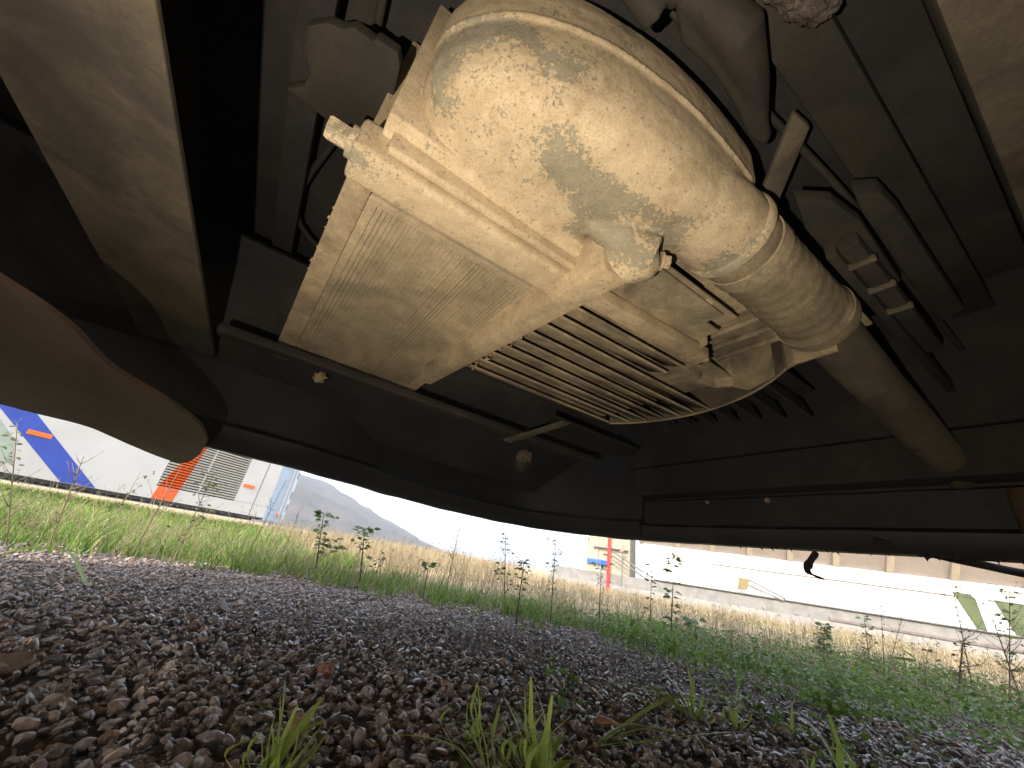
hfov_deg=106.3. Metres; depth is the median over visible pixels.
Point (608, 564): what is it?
red post
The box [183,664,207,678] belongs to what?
white stone
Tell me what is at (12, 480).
tall weed
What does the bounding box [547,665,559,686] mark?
white twig
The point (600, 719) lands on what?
orange stone
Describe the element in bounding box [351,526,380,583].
sapling
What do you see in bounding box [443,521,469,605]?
tall weed
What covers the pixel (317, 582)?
dry grass
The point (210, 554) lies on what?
green grass
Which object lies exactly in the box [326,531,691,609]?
dry grass
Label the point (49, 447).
coach
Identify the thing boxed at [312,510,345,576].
sapling
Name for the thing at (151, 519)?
tall weed
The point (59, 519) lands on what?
tall weed
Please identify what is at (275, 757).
grass tuft
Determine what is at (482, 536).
sky
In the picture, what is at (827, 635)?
shrubby weed
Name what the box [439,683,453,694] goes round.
tan stone
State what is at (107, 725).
gravel
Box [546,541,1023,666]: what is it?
building
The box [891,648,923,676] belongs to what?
long leaved weed
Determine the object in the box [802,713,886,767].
grass tuft
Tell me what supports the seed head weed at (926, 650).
on the ground at (156, 746)
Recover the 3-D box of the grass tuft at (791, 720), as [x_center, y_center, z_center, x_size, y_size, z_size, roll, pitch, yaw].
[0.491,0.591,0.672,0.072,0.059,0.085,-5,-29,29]
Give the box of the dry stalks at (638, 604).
[0,458,1023,737]
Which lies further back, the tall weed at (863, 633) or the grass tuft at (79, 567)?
the tall weed at (863, 633)
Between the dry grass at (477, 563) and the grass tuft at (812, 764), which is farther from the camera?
the dry grass at (477, 563)
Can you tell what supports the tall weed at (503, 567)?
on the ground at (156, 746)
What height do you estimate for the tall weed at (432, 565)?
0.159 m
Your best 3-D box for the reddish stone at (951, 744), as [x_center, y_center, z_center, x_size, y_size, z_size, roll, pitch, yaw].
[0.848,0.694,0.727,0.018,0.020,0.020,9,-25,0]
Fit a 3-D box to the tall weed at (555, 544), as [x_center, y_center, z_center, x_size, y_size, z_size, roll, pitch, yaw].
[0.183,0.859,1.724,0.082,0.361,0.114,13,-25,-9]
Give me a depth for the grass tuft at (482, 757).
0.40 m
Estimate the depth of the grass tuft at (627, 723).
0.53 m
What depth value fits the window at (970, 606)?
22.29 m
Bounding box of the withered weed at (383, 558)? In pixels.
[370,552,385,589]
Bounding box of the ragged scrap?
[918,555,934,560]
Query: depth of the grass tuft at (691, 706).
0.67 m
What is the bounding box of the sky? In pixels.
[301,471,643,578]
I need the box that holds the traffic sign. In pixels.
[620,545,625,585]
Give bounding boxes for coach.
[0,404,300,530]
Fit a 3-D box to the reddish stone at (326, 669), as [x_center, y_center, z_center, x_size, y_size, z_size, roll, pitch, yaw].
[-0.282,0.434,0.580,0.028,0.027,0.027,9,-25,0]
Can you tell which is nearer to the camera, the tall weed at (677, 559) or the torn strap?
the torn strap
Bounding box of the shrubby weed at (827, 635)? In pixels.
[806,621,833,663]
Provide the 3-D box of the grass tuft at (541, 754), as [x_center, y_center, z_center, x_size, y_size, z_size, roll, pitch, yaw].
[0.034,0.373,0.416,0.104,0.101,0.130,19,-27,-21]
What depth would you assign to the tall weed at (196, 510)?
1.61 m
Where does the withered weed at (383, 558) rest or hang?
on the ground at (156, 746)
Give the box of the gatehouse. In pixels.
[579,535,635,577]
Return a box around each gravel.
[0,562,1023,767]
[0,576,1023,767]
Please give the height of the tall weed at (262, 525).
0.404 m
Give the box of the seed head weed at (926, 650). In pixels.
[921,648,934,669]
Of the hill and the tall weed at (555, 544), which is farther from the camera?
the hill
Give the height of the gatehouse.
5.800 m
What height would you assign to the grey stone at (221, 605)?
0.032 m
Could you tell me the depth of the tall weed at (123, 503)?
1.59 m
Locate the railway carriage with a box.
[0,0,1023,577]
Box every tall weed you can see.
[0,418,49,543]
[46,452,101,546]
[98,471,154,548]
[130,454,202,555]
[167,468,226,563]
[237,481,285,565]
[280,501,303,557]
[418,559,436,601]
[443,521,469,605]
[493,532,517,618]
[510,559,532,623]
[545,532,563,621]
[591,554,614,628]
[643,563,655,622]
[662,552,681,641]
[855,615,878,662]
[872,588,885,659]
[888,604,910,666]
[930,574,998,692]
[976,582,1023,707]
[979,609,1022,705]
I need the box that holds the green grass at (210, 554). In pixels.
[0,488,1023,744]
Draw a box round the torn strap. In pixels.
[803,551,823,579]
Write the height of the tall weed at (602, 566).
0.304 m
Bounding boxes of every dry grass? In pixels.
[0,487,844,674]
[257,519,1023,708]
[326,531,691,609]
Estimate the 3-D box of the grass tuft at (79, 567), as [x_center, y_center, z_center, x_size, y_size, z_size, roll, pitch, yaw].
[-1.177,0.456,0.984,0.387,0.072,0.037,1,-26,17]
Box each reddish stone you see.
[316,661,333,679]
[949,742,964,755]
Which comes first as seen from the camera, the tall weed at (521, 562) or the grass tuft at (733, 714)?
the grass tuft at (733, 714)
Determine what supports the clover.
on the ground at (156, 746)
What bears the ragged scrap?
attached to the railway carriage
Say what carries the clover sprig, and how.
on the ground at (156, 746)
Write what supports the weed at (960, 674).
on the ground at (156, 746)
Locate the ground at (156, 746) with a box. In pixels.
[0,480,1023,767]
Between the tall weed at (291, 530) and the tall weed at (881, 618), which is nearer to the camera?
the tall weed at (881, 618)
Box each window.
[954,592,986,630]
[995,600,1023,637]
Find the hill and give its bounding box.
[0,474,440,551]
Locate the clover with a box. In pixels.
[510,593,1023,767]
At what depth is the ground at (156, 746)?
0.81 m
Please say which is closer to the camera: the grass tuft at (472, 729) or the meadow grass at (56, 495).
the grass tuft at (472, 729)
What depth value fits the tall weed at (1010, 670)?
1.43 m
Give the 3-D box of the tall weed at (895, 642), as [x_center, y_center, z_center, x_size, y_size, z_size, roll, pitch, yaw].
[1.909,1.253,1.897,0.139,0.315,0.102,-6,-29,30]
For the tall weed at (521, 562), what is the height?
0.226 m
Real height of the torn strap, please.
0.072 m
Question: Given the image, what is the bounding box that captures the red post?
[606,538,610,588]
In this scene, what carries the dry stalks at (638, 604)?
on the ground at (156, 746)
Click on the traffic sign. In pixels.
(623, 547)
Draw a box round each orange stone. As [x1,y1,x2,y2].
[287,712,309,747]
[595,714,619,729]
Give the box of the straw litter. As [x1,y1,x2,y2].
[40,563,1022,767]
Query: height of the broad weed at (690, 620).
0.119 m
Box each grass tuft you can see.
[2,546,89,587]
[224,680,333,767]
[386,682,512,767]
[464,684,518,753]
[483,674,590,767]
[587,663,715,723]
[590,695,804,750]
[715,679,763,733]
[772,704,816,741]
[790,749,823,767]
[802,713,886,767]
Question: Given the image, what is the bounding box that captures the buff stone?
[0,651,35,677]
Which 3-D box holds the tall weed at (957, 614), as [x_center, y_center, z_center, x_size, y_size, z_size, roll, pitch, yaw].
[1.683,0.936,1.422,0.112,0.416,0.126,-6,-29,30]
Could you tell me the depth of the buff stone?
0.44 m
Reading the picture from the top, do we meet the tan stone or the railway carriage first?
the railway carriage
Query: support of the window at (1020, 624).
in the building
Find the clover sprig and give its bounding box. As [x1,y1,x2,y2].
[807,694,861,756]
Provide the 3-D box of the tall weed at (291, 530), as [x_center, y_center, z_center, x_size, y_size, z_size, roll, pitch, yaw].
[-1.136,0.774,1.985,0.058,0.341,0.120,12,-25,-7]
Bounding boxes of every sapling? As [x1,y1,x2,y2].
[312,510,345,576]
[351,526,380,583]
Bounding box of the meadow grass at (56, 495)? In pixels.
[0,482,311,548]
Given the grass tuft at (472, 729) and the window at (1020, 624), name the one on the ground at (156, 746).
the grass tuft at (472, 729)
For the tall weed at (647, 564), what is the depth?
1.69 m
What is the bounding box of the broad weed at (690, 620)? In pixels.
[681,616,705,639]
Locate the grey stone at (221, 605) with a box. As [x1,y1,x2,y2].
[214,598,229,613]
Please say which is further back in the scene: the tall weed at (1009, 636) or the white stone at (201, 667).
the tall weed at (1009, 636)
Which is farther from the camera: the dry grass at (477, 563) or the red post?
the red post
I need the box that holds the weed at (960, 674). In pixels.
[937,640,980,702]

